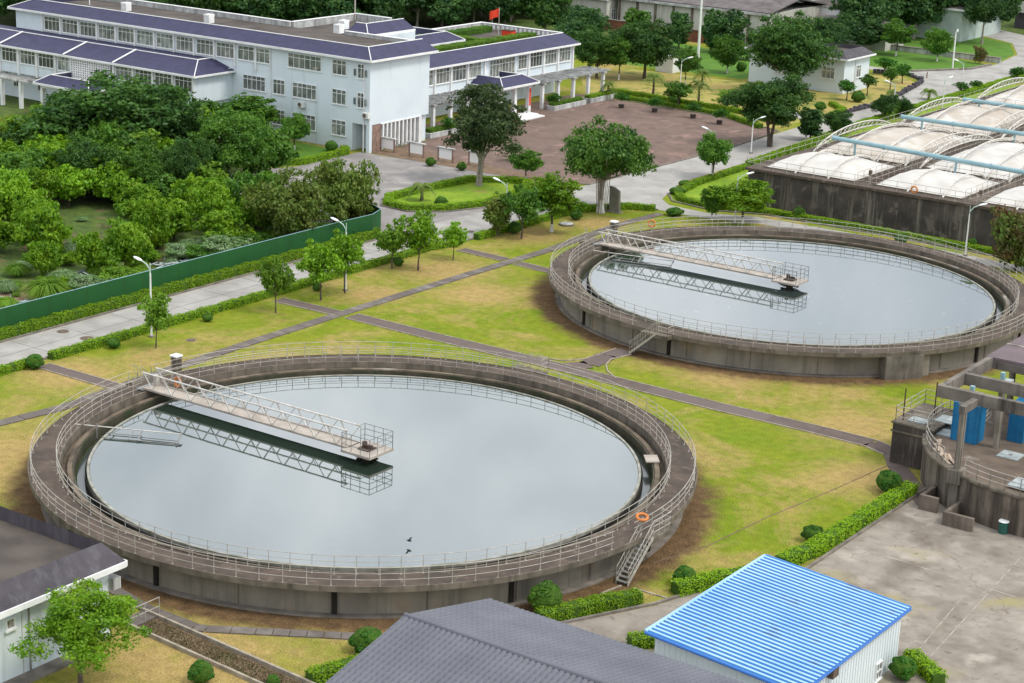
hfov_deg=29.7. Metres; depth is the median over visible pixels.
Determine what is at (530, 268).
brick path edge
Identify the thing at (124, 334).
hedge
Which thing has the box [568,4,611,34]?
tree
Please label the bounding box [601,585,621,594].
stair apron
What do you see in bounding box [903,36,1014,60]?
verge lawn
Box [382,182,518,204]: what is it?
island lawn
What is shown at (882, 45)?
house
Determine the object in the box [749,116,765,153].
street lamp
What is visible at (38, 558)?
workshop building
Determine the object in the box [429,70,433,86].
window
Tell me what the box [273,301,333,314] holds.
brick path edge
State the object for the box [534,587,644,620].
hedge
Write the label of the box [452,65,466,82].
window
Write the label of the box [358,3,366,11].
forest tree
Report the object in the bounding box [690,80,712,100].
palm tree
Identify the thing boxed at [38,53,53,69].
window
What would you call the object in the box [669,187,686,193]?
round bush
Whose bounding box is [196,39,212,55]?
window
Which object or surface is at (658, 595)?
stair apron
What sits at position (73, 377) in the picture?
brick path edge
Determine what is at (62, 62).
window
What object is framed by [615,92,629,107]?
potted shrub
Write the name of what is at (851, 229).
basin kerb
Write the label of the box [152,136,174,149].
orchard tree
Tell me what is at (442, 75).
window
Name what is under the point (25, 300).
debris heap
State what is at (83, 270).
debris heap
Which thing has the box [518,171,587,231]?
tree
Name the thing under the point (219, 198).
orchard tree
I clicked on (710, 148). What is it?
tree
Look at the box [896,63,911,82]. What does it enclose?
tree
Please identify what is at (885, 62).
tree
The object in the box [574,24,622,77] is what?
tree
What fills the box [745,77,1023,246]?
covered basin
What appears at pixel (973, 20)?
forest tree
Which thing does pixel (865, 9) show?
forest tree
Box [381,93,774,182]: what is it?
brick plaza
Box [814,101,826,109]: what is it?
round bush
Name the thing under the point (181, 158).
tree
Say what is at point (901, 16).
forest tree
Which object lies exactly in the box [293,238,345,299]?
tree
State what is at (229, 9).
forest tree
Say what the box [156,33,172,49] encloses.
window
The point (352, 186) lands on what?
tree
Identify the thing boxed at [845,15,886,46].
forest tree
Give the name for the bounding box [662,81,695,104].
tree
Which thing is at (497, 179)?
street lamp
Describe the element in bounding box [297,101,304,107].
air conditioner
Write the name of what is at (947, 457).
plank pile
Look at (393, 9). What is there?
forest tree
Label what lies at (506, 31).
roof sign box
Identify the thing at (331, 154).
hedge
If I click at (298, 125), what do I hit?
tree
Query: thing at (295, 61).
window
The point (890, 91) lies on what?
palm tree
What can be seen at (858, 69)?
window
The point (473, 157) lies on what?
notice board
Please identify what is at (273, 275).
tree
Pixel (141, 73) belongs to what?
window
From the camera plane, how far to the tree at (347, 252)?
159.05 m
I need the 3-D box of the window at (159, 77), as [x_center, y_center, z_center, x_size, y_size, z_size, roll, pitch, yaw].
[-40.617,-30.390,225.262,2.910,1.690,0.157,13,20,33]
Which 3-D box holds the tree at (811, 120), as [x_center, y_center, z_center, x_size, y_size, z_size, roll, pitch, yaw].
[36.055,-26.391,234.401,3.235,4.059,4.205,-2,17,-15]
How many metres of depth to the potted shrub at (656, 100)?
249.32 m
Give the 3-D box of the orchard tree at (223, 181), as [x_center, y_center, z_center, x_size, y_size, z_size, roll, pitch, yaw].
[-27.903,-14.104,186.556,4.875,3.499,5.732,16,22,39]
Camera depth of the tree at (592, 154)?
189.29 m
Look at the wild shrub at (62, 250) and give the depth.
168.78 m
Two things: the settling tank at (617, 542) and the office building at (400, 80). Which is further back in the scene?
the office building at (400, 80)
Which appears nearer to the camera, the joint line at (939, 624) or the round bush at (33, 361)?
the joint line at (939, 624)
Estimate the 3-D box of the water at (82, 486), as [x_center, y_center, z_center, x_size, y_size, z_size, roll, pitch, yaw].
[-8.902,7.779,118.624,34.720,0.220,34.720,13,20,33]
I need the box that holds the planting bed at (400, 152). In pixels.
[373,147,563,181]
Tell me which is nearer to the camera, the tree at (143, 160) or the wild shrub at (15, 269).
the wild shrub at (15, 269)
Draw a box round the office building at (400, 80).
[0,0,610,152]
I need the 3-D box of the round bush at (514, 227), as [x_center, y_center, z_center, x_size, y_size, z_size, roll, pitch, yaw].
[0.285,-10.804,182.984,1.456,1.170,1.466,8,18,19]
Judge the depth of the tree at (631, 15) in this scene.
299.08 m
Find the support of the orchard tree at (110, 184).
on the orchard ground at (98, 212)
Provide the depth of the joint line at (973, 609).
104.19 m
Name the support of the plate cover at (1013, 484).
on the pump station
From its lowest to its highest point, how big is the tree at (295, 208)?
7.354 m
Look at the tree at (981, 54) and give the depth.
302.43 m
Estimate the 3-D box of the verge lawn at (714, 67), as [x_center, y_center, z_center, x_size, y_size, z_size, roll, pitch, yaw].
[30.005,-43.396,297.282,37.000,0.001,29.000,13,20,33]
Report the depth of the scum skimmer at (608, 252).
167.65 m
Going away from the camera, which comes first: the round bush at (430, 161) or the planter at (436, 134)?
the round bush at (430, 161)
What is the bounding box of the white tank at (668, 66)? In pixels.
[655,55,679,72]
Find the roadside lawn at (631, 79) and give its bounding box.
[581,69,913,128]
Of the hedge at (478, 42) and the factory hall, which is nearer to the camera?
the hedge at (478, 42)
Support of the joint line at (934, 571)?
on the yard at (983, 642)
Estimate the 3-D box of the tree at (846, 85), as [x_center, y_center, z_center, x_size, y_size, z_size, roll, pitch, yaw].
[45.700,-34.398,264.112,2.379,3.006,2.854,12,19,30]
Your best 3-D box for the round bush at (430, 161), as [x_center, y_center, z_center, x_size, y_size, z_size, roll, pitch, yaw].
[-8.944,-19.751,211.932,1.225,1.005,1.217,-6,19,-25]
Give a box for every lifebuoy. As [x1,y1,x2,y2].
[174,377,180,387]
[635,512,648,521]
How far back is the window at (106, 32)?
237.85 m
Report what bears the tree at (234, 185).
on the orchard ground at (98, 212)
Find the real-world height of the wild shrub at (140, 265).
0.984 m
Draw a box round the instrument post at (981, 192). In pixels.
[979,190,982,204]
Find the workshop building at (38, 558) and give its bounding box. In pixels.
[0,506,127,682]
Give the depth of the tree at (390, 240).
167.74 m
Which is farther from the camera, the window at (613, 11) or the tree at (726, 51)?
the window at (613, 11)
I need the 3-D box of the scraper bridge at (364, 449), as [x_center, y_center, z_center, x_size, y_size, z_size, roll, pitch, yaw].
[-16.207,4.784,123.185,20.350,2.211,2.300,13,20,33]
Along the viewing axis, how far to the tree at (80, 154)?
188.14 m
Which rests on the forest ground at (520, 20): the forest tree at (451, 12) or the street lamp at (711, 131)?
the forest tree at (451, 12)
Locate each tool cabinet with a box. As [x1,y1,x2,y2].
[950,401,986,444]
[1006,397,1023,443]
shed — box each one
[566,0,617,19]
[644,554,911,682]
[1014,1,1023,28]
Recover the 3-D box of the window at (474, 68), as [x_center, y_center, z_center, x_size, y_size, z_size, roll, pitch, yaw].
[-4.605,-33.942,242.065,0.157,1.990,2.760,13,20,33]
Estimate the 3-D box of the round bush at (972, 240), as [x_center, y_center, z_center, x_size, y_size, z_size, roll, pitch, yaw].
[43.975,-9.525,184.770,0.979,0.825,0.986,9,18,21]
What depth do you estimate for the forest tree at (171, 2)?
299.07 m
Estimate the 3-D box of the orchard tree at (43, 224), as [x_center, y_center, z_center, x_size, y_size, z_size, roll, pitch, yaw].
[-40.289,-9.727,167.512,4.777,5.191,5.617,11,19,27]
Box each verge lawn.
[574,43,749,78]
[804,80,1023,149]
[869,50,983,70]
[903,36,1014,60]
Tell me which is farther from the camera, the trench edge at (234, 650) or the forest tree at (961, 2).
the forest tree at (961, 2)
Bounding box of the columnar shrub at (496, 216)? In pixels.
[482,191,513,235]
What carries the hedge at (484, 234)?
on the ground at (750, 472)
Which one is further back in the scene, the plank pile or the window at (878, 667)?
the plank pile
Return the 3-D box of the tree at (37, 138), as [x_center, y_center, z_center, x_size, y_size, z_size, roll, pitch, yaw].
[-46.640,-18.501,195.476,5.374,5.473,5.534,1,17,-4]
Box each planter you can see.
[425,128,457,138]
[546,100,585,110]
[583,93,615,103]
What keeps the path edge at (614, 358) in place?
on the ground at (750, 472)
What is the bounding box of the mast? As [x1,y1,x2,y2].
[697,0,702,58]
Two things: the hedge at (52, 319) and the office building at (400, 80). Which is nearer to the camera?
the hedge at (52, 319)
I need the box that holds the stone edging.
[846,69,923,112]
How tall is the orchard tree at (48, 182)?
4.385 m
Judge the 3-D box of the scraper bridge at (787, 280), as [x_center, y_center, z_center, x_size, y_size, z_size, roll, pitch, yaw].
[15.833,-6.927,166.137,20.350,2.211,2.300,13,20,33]
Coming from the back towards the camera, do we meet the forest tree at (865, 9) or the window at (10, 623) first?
the forest tree at (865, 9)
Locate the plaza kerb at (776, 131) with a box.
[559,98,779,184]
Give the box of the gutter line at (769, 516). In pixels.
[652,465,886,562]
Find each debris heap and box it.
[0,294,30,303]
[76,269,97,275]
[149,257,189,267]
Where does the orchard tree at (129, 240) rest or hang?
on the orchard ground at (98, 212)
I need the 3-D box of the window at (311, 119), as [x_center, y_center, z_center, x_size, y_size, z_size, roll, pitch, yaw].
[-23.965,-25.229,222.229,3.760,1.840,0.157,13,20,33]
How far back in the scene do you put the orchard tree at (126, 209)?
177.76 m
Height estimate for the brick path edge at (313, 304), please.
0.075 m
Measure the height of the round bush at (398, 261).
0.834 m
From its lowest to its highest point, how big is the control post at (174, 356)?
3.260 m
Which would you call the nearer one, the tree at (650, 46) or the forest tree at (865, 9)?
the tree at (650, 46)
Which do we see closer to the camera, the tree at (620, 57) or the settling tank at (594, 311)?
the settling tank at (594, 311)
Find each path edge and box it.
[38,367,111,388]
[49,363,121,383]
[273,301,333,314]
[285,298,341,310]
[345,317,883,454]
[358,313,890,445]
[456,250,500,260]
[466,248,509,258]
[512,264,547,272]
[537,348,616,360]
[605,354,631,377]
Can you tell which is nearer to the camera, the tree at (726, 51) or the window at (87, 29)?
the window at (87, 29)
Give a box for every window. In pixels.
[1,47,16,62]
[4,616,17,633]
[20,50,34,65]
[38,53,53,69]
[44,16,58,31]
[56,585,91,610]
[57,56,69,71]
[61,18,76,34]
[79,21,95,37]
[98,24,114,40]
[116,66,131,81]
[117,27,133,43]
[135,69,150,84]
[136,30,152,46]
[155,72,170,84]
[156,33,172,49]
[175,36,192,52]
[175,76,191,92]
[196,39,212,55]
[216,42,232,59]
[237,45,269,64]
[242,74,265,92]
[272,79,285,95]
[272,109,284,125]
[287,52,321,72]
[292,82,316,100]
[292,112,315,131]
[330,119,345,137]
[331,59,346,76]
[331,88,346,105]
[356,64,364,79]
[356,92,364,108]
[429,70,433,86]
[436,67,449,84]
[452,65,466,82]
[469,62,481,78]
[489,56,514,76]
[518,54,527,70]
[530,51,542,67]
[545,49,556,65]
[559,47,570,62]
[611,9,615,19]
[821,66,834,79]
[856,65,860,77]
[873,660,882,682]
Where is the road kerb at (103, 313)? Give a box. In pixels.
[0,239,375,342]
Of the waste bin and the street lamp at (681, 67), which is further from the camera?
the street lamp at (681, 67)
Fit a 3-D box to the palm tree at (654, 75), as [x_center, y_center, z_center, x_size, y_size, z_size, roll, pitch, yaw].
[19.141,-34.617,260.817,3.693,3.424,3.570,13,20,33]
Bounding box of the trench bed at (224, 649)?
[140,618,301,682]
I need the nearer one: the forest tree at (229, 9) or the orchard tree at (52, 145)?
the orchard tree at (52, 145)
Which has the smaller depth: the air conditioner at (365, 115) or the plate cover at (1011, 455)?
the plate cover at (1011, 455)
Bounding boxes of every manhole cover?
[56,329,69,332]
[80,336,93,339]
[186,338,195,341]
[559,222,573,226]
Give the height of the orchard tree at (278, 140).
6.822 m
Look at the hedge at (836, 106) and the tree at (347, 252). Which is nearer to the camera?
the tree at (347, 252)
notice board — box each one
[380,136,396,152]
[407,141,425,157]
[436,146,455,162]
[467,150,484,166]
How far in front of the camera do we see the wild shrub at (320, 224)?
177.35 m
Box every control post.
[169,353,182,372]
[609,220,618,234]
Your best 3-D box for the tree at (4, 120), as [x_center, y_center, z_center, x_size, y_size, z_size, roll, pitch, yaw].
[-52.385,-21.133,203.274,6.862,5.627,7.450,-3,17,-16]
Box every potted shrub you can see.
[440,117,457,132]
[507,144,522,161]
[545,93,563,102]
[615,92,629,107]
[647,96,664,112]
[686,102,701,118]
[712,108,730,124]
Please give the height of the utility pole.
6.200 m
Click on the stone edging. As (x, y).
(908, 88)
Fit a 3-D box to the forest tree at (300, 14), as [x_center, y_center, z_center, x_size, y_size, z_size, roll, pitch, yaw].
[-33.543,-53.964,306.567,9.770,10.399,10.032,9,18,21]
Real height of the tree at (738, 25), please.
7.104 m
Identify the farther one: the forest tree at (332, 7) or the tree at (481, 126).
the forest tree at (332, 7)
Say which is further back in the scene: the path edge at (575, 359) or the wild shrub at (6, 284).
the wild shrub at (6, 284)
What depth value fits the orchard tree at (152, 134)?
192.87 m
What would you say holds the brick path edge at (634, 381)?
on the ground at (750, 472)
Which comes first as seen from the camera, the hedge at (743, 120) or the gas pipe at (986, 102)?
the gas pipe at (986, 102)
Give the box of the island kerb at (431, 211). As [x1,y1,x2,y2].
[381,185,534,211]
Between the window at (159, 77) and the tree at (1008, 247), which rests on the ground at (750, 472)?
the tree at (1008, 247)
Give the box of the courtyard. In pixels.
[231,152,505,231]
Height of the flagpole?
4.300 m
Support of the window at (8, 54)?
in the office building at (400, 80)
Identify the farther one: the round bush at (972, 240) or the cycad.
the cycad
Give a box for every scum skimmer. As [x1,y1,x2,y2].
[78,423,181,444]
[593,250,673,266]
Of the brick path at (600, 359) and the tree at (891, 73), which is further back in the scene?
the tree at (891, 73)
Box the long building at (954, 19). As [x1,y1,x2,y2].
[810,0,1000,41]
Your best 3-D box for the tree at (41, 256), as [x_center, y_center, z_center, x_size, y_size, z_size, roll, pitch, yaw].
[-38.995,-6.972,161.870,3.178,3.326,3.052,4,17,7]
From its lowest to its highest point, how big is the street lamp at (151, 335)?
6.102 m
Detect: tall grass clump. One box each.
[15,277,76,299]
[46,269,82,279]
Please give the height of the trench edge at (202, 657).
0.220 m
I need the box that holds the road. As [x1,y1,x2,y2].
[0,30,1023,364]
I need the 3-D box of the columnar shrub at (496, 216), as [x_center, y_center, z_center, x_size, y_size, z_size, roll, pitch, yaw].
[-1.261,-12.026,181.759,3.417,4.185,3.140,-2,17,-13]
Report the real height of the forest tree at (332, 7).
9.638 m
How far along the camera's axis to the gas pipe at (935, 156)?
198.46 m
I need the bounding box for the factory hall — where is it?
[617,0,826,42]
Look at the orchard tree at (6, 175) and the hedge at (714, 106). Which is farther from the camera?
the hedge at (714, 106)
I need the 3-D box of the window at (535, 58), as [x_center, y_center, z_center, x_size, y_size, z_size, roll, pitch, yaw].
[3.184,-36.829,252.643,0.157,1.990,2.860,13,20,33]
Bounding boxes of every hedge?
[0,229,381,340]
[0,357,28,375]
[46,239,460,359]
[259,145,349,165]
[304,653,358,682]
[383,174,532,210]
[417,25,492,35]
[425,124,456,132]
[434,31,536,51]
[457,35,496,43]
[473,202,655,239]
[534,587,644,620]
[549,96,583,105]
[584,89,613,98]
[609,88,778,124]
[613,93,763,128]
[625,630,654,649]
[669,565,745,596]
[673,163,994,253]
[745,75,1023,165]
[774,478,919,564]
[828,101,846,113]
[902,647,948,682]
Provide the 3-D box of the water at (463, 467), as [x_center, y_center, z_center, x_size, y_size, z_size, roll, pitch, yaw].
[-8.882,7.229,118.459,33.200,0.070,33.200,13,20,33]
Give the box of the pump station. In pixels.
[889,335,1023,537]
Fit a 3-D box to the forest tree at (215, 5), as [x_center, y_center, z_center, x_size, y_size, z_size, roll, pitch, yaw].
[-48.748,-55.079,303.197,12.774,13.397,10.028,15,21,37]
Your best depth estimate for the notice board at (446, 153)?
214.19 m
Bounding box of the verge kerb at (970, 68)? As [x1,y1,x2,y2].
[911,64,991,71]
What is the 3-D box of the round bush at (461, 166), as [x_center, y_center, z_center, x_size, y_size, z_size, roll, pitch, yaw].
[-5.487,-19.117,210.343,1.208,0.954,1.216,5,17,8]
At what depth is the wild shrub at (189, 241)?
172.39 m
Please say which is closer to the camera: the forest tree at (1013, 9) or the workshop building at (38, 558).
the workshop building at (38, 558)
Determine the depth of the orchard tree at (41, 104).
203.28 m
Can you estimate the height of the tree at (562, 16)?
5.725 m
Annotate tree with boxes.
[0,0,9,16]
[0,0,26,4]
[0,111,58,142]
[0,114,18,132]
[0,131,23,145]
[0,137,22,156]
[0,144,51,174]
[0,165,33,189]
[0,177,47,223]
[0,217,21,248]
[6,69,210,147]
[8,577,152,682]
[9,194,59,224]
[11,198,72,247]
[14,134,73,175]
[16,167,65,201]
[17,102,63,133]
[22,132,68,149]
[25,240,64,275]
[42,163,97,205]
[48,133,114,197]
[68,115,124,148]
[71,231,110,271]
[84,160,144,203]
[87,148,131,187]
[98,135,174,182]
[98,216,153,266]
[111,125,166,151]
[112,179,164,206]
[113,193,170,221]
[123,81,210,138]
[131,198,176,249]
[137,292,172,347]
[142,0,178,4]
[142,172,188,202]
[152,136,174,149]
[157,135,218,179]
[161,197,201,239]
[163,138,222,181]
[169,172,223,220]
[174,0,229,11]
[183,93,213,109]
[186,106,275,176]
[190,180,237,220]
[192,161,228,179]
[192,205,257,241]
[194,103,215,124]
[207,92,280,124]
[209,175,239,196]
[218,0,252,14]
[222,114,299,173]
[224,170,282,228]
[230,0,305,18]
[236,190,272,231]
[239,164,349,236]
[250,170,285,184]
[254,256,296,312]
[280,111,310,148]
[286,0,321,19]
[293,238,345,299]
[300,0,366,18]
[305,157,382,222]
[327,228,365,293]
[353,0,365,7]
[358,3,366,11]
[360,0,416,19]
[373,223,409,268]
[392,209,442,270]
[405,0,433,26]
[427,0,481,25]
[439,221,469,259]
[440,81,528,185]
[465,4,476,22]
[472,0,518,22]
[480,0,532,24]
[499,183,547,238]
[505,148,544,177]
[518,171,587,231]
[523,0,573,29]
[550,2,584,24]
[550,16,590,38]
[558,114,658,213]
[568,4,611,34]
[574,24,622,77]
[599,80,619,97]
[606,34,633,79]
[614,18,681,78]
[623,7,651,28]
[641,72,667,93]
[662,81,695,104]
[667,11,693,48]
[674,45,703,83]
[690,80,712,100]
[693,70,711,88]
[696,131,733,174]
[699,184,726,218]
[701,8,730,52]
[706,176,776,223]
[707,33,746,72]
[711,88,733,105]
[718,73,815,146]
[721,8,751,41]
[740,43,748,59]
[742,9,842,80]
[745,36,752,44]
[797,106,826,137]
[808,16,831,38]
[821,23,855,43]
[822,110,855,130]
[828,0,894,24]
[828,9,860,37]
[838,79,857,99]
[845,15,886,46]
[859,74,878,94]
[869,94,899,115]
[873,57,898,70]
[877,0,903,21]
[881,18,919,55]
[882,67,899,88]
[886,89,897,95]
[892,0,908,21]
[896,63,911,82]
[896,96,915,114]
[899,0,956,38]
[920,26,958,60]
[920,88,937,99]
[926,0,971,22]
[951,82,968,90]
[959,0,992,24]
[962,0,1009,43]
[968,80,982,86]
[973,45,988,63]
[989,204,1023,271]
[998,0,1023,22]
[1008,67,1023,81]
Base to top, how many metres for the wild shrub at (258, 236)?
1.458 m
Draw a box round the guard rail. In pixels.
[126,597,159,625]
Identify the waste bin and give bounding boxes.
[998,519,1008,534]
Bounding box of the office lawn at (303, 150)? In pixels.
[258,141,328,166]
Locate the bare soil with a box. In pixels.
[0,285,37,300]
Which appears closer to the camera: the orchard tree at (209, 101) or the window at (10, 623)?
the window at (10, 623)
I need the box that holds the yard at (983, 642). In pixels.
[568,500,1023,682]
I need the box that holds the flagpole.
[489,7,499,35]
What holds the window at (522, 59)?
in the office building at (400, 80)
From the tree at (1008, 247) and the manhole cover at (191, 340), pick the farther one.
the tree at (1008, 247)
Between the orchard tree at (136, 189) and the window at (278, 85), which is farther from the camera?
the window at (278, 85)
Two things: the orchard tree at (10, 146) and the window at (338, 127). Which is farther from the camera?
the window at (338, 127)
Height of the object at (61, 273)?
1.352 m
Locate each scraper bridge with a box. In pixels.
[136,367,393,460]
[592,229,808,287]
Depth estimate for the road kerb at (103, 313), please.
153.96 m
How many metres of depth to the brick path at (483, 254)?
174.88 m
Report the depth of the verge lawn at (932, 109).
259.93 m
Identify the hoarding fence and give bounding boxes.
[0,202,380,326]
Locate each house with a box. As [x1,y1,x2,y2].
[325,598,743,682]
[744,43,875,93]
[801,0,842,15]
[809,14,904,50]
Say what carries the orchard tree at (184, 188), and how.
on the orchard ground at (98, 212)
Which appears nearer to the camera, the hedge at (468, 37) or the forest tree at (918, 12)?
the hedge at (468, 37)
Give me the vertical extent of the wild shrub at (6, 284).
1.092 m
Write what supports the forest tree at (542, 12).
on the forest ground at (520, 20)
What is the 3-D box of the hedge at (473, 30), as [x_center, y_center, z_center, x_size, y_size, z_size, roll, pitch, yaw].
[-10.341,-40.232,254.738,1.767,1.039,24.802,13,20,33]
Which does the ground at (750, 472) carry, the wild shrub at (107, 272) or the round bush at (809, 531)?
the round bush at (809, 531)
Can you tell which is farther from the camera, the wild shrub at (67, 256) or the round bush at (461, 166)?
the round bush at (461, 166)
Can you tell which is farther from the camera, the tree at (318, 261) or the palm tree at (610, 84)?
the palm tree at (610, 84)
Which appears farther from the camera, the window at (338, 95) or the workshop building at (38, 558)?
the window at (338, 95)
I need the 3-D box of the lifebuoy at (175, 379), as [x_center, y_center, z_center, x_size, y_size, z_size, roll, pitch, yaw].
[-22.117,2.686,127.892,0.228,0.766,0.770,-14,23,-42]
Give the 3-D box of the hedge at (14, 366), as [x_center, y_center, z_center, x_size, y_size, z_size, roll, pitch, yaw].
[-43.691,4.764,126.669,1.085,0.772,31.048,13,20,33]
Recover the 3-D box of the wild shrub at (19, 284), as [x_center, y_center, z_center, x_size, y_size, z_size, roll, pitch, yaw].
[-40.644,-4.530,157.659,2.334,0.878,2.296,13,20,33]
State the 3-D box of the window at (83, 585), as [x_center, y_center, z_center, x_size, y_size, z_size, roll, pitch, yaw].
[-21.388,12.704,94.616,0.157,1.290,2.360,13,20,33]
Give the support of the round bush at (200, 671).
on the ground at (750, 472)
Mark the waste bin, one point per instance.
(1003, 527)
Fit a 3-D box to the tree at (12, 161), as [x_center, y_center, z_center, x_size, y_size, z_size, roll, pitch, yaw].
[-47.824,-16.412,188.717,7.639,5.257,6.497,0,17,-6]
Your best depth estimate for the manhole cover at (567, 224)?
186.93 m
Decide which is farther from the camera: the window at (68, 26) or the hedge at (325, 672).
the window at (68, 26)
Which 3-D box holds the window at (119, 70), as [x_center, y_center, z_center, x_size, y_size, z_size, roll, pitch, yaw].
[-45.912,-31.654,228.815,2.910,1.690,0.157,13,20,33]
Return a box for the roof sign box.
[502,29,515,35]
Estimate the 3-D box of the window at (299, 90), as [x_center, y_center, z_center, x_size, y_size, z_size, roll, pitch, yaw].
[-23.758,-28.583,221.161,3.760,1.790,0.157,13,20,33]
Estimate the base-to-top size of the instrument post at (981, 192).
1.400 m
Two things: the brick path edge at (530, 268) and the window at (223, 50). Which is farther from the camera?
the window at (223, 50)
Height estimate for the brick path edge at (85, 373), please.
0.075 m
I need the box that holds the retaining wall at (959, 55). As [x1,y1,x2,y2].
[891,44,1001,62]
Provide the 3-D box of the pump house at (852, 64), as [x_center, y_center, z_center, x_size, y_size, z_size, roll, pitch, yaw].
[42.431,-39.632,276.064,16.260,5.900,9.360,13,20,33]
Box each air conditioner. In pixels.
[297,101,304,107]
[362,112,369,119]
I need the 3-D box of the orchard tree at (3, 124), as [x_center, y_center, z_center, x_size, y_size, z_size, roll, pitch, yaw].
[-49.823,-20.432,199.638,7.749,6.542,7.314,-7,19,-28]
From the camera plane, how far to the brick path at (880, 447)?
138.79 m
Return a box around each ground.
[0,0,1023,59]
[0,36,1023,682]
[0,95,317,291]
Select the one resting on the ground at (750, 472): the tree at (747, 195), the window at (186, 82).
the tree at (747, 195)
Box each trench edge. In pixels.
[126,623,263,682]
[142,608,315,682]
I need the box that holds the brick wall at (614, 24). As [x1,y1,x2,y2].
[604,19,706,43]
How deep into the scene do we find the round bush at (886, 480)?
119.94 m
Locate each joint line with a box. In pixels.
[2,250,379,356]
[855,546,1014,596]
[918,597,962,650]
[930,558,1019,656]
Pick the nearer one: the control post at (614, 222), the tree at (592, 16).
the control post at (614, 222)
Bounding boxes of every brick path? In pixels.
[40,364,117,386]
[276,298,337,313]
[346,314,890,453]
[459,248,508,260]
[515,262,548,271]
[559,348,635,369]
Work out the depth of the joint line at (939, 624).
102.06 m
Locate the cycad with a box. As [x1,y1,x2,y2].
[407,182,435,203]
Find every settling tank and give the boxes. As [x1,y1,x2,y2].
[28,341,696,618]
[548,215,1023,379]
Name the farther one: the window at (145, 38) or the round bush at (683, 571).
the window at (145, 38)
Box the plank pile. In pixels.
[934,439,953,464]
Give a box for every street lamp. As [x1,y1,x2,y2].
[133,256,154,337]
[330,217,348,290]
[493,177,507,191]
[680,57,692,82]
[701,126,714,173]
[732,172,753,223]
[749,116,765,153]
[940,76,952,108]
[963,203,987,255]
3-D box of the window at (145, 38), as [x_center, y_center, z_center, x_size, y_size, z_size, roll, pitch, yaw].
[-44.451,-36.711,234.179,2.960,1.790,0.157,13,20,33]
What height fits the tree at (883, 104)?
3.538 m
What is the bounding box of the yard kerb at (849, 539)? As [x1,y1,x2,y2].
[560,487,925,623]
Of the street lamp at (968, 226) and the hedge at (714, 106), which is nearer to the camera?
the street lamp at (968, 226)
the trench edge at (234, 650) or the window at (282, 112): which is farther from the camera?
the window at (282, 112)
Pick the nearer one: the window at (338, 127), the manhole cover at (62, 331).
the manhole cover at (62, 331)
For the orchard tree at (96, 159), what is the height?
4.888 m
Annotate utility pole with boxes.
[950,29,958,67]
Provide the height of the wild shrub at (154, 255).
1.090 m
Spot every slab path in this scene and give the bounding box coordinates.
[0,213,664,425]
[109,588,353,639]
[884,453,923,504]
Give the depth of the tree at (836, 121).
236.93 m
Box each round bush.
[25,354,44,369]
[107,338,120,348]
[187,659,214,682]
[202,312,212,320]
[266,674,279,682]
[312,283,321,290]
[325,140,337,150]
[347,626,382,652]
[393,256,403,265]
[425,157,435,165]
[434,196,447,203]
[456,162,466,169]
[508,221,521,233]
[527,579,562,608]
[570,210,582,219]
[666,207,683,215]
[669,96,680,102]
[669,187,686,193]
[672,565,696,579]
[678,180,690,185]
[736,62,746,70]
[792,206,805,215]
[800,524,823,539]
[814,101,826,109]
[851,91,865,101]
[875,469,902,491]
[888,655,917,680]
[894,233,907,241]
[967,238,976,244]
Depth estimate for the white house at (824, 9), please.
326.26 m
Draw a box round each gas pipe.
[832,135,1023,174]
[900,114,1023,142]
[963,97,1023,109]
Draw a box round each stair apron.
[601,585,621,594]
[633,587,666,597]
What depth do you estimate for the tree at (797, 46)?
262.93 m
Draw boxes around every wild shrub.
[0,279,21,292]
[0,296,21,307]
[2,262,33,276]
[5,281,25,291]
[11,292,20,296]
[13,261,33,267]
[20,253,28,262]
[31,275,57,283]
[55,276,68,283]
[57,251,76,264]
[58,244,66,253]
[64,241,76,252]
[65,273,113,289]
[75,216,87,220]
[84,264,109,275]
[98,265,146,279]
[128,262,151,271]
[141,250,161,261]
[162,257,179,262]
[164,242,195,258]
[177,238,200,244]
[185,244,221,259]
[191,237,202,244]
[201,235,252,251]
[239,231,282,244]
[262,229,278,236]
[317,222,352,233]
[347,201,376,218]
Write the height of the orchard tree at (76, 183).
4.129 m
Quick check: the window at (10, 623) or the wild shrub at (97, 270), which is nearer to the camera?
the window at (10, 623)
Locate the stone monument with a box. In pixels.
[606,186,622,213]
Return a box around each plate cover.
[996,450,1023,460]
[1007,477,1023,489]
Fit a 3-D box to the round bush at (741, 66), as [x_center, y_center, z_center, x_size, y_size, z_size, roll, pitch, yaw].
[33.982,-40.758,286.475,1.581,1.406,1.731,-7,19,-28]
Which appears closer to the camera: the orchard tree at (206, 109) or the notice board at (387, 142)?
the orchard tree at (206, 109)
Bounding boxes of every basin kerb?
[668,186,704,208]
[719,210,1022,261]
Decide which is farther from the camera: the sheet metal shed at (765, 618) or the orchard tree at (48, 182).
the orchard tree at (48, 182)
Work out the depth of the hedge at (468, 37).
252.83 m
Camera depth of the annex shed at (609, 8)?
328.94 m
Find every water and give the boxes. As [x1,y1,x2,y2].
[77,438,649,516]
[90,376,637,566]
[581,268,1001,322]
[591,240,992,344]

